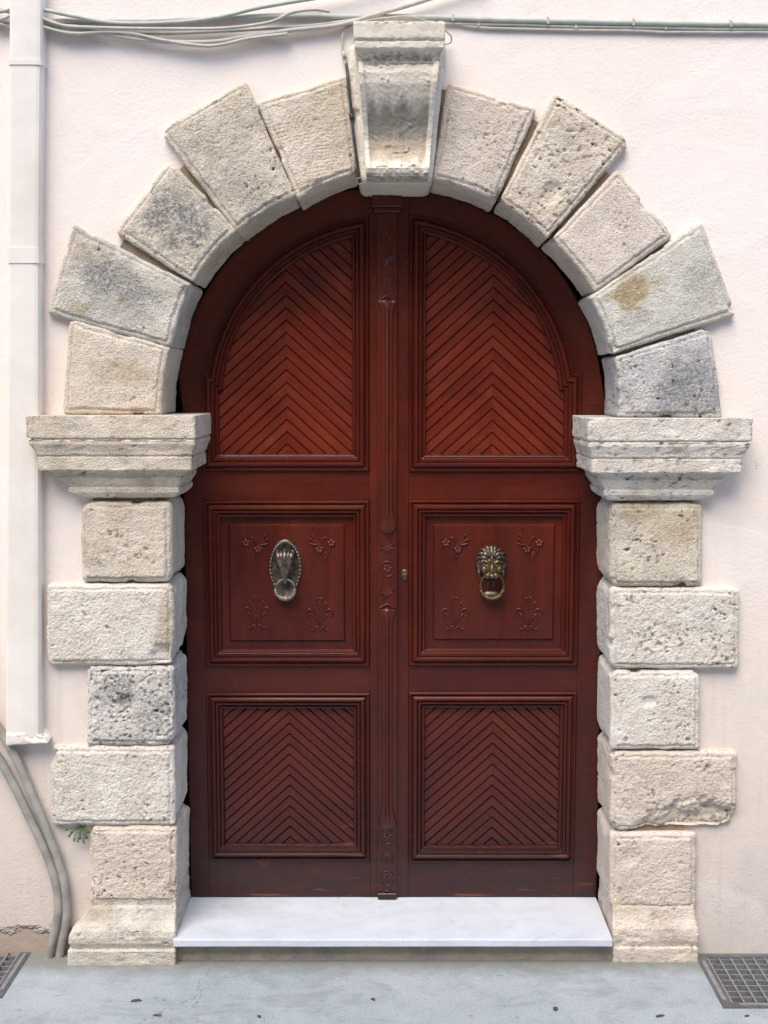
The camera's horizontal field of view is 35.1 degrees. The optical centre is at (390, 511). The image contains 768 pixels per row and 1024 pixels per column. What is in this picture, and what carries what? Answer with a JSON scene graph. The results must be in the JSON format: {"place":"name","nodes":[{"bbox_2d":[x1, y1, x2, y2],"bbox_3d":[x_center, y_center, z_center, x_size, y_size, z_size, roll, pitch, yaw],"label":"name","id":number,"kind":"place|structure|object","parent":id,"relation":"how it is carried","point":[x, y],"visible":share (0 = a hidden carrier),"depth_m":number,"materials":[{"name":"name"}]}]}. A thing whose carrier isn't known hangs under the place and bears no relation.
{"place":"outdoors","nodes":[
{"label":"outdoors","id":0,"kind":"place"},
{"bbox_2d":[0,953,767,1023],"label":"pavement","id":1,"kind":"structure","parent":0,"point":[43,990],"depth_m":3.85,"materials":[{"name":"grey concrete"}]},
{"bbox_2d":[0,952,30,997],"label":"drain grate","id":2,"kind":"object","parent":1,"relation":"on","point":[10,967],"visible":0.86,"depth_m":4.03,"materials":[{"name":"metal"}]},
{"bbox_2d":[0,0,767,955],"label":"house wall","id":3,"kind":"structure","parent":1,"relation":"on","point":[684,116],"depth_m":3.86,"materials":[{"name":"white paint"}]},
{"bbox_2d":[6,0,51,745],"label":"downpipe duct","id":4,"kind":"object","parent":3,"relation":"attached to","point":[27,60],"visible":1,"depth_m":3.88,"materials":[{"name":"white metal"}]},
{"bbox_2d":[0,752,61,958],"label":"conduit","id":5,"kind":"object","parent":3,"relation":"attached to","point":[20,798],"visible":1,"depth_m":4.05,"materials":[{"name":"grey plastic"}]},
{"bbox_2d":[0,723,70,958],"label":"conduit","id":6,"kind":"object","parent":3,"relation":"attached to","point":[14,755],"visible":0.98,"depth_m":4.05,"materials":[{"name":"grey plastic"}]},
{"bbox_2d":[0,0,313,25],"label":"cable","id":7,"kind":"object","parent":3,"relation":"attached to","point":[168,22],"visible":1,"depth_m":3.77,"materials":[{"name":"grey plastic"}]},
{"bbox_2d":[0,8,329,30],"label":"cable","id":8,"kind":"object","parent":3,"relation":"attached to","point":[181,28],"visible":1,"depth_m":3.77,"materials":[{"name":"grey plastic"}]},
{"bbox_2d":[43,25,287,47],"bbox_3d":[-0.707,-1.481,3.783,0.778,0.072,0.011,0,6,0],"label":"cable","id":9,"kind":"object","parent":3,"relation":"attached to","point":[166,40],"visible":1,"depth_m":3.78,"materials":[{"name":"grey plastic"}]},
{"bbox_2d":[0,15,383,34],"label":"cable","id":10,"kind":"object","parent":3,"relation":"attached to","point":[6,26],"visible":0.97,"depth_m":3.79,"materials":[{"name":"grey plastic"}]},
{"bbox_2d":[0,0,431,43],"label":"cable","id":11,"kind":"object","parent":3,"relation":"attached to","point":[316,27],"visible":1,"depth_m":3.78,"materials":[{"name":"grey plastic"}]},
{"bbox_2d":[0,13,767,27],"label":"cable","id":12,"kind":"object","parent":3,"relation":"attached to","point":[547,20],"visible":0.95,"depth_m":3.79,"materials":[{"name":"grey plastic"}]},
{"bbox_2d":[174,183,610,901],"bbox_3d":[0.004,0.113,4.313,1.800,2.756,0.035,0,6,0],"label":"door backing","id":13,"kind":"object","parent":3,"relation":"attached to","point":[178,409],"depth_m":4.24,"materials":[{"name":"black wood"}]},
{"bbox_2d":[410,20,767,30],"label":"cable","id":14,"kind":"object","parent":3,"relation":"attached to","point":[576,26],"visible":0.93,"depth_m":3.80,"materials":[{"name":"grey plastic"}]},
{"bbox_2d":[444,21,767,33],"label":"cable","id":15,"kind":"object","parent":3,"relation":"attached to","point":[607,30],"visible":0.99,"depth_m":3.80,"materials":[{"name":"grey plastic"}]},
{"bbox_2d":[26,21,752,964],"bbox_3d":[0.002,0.005,3.994,2.307,3.010,0.402,0,6,0],"label":"stone archway","id":16,"kind":"object","parent":1,"relation":"on","point":[650,301],"visible":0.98,"depth_m":3.90,"materials":[{"name":"beige stone"}]},
{"bbox_2d":[65,825,89,843],"bbox_3d":[-1.042,1.073,4.058,0.084,0.066,0.035,0,6,0],"label":"fern","id":17,"kind":"object","parent":16,"relation":"attached to","point":[80,828],"visible":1,"depth_m":4.05,"materials":[{"name":"green plant"}]},
{"bbox_2d":[178,189,401,898],"bbox_3d":[-0.343,0.143,4.226,0.765,2.481,0.094,0,6,0],"label":"door leaf","id":18,"kind":"object","parent":16,"relation":"attached to","point":[290,556],"visible":1,"depth_m":4.22,"materials":[{"name":"brown wood"}]},
{"bbox_2d":[345,63,362,184],"bbox_3d":[-0.117,-1.212,3.796,0.073,0.379,0.035,4,7,31],"label":"cable","id":19,"kind":"object","parent":16,"relation":"attached to","point":[352,119],"visible":1,"depth_m":3.79,"materials":[{"name":"metal"}]},
{"bbox_2d":[341,19,383,64],"bbox_3d":[-0.087,-1.468,3.804,0.135,0.150,0.013,0,6,0],"label":"wire","id":20,"kind":"object","parent":16,"relation":"attached to","point":[343,52],"visible":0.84,"depth_m":3.80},
{"bbox_2d":[347,16,451,44],"bbox_3d":[0.026,-1.485,3.735,0.335,0.065,0.144,0,6,0],"label":"wire","id":21,"kind":"object","parent":16,"relation":"on","point":[404,16],"visible":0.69,"depth_m":3.71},
{"bbox_2d":[397,192,604,895],"bbox_3d":[0.364,0.143,4.221,0.747,2.482,0.104,0,6,0],"label":"door leaf","id":22,"kind":"object","parent":16,"relation":"attached to","point":[499,575],"visible":1,"depth_m":4.23,"materials":[{"name":"brown wood"}]},
{"bbox_2d":[173,896,612,959],"bbox_3d":[0.009,1.457,4.225,1.489,0.127,0.391,0,6,0],"label":"doorstep","id":23,"kind":"object","parent":1,"relation":"on","point":[397,928],"visible":0.82,"depth_m":4.11,"materials":[{"name":"white stone"}]},
{"bbox_2d":[698,954,767,1008],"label":"drain grate","id":24,"kind":"object","parent":1,"relation":"on","point":[738,981],"visible":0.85,"depth_m":3.96,"materials":[{"name":"metal"}]}
]}

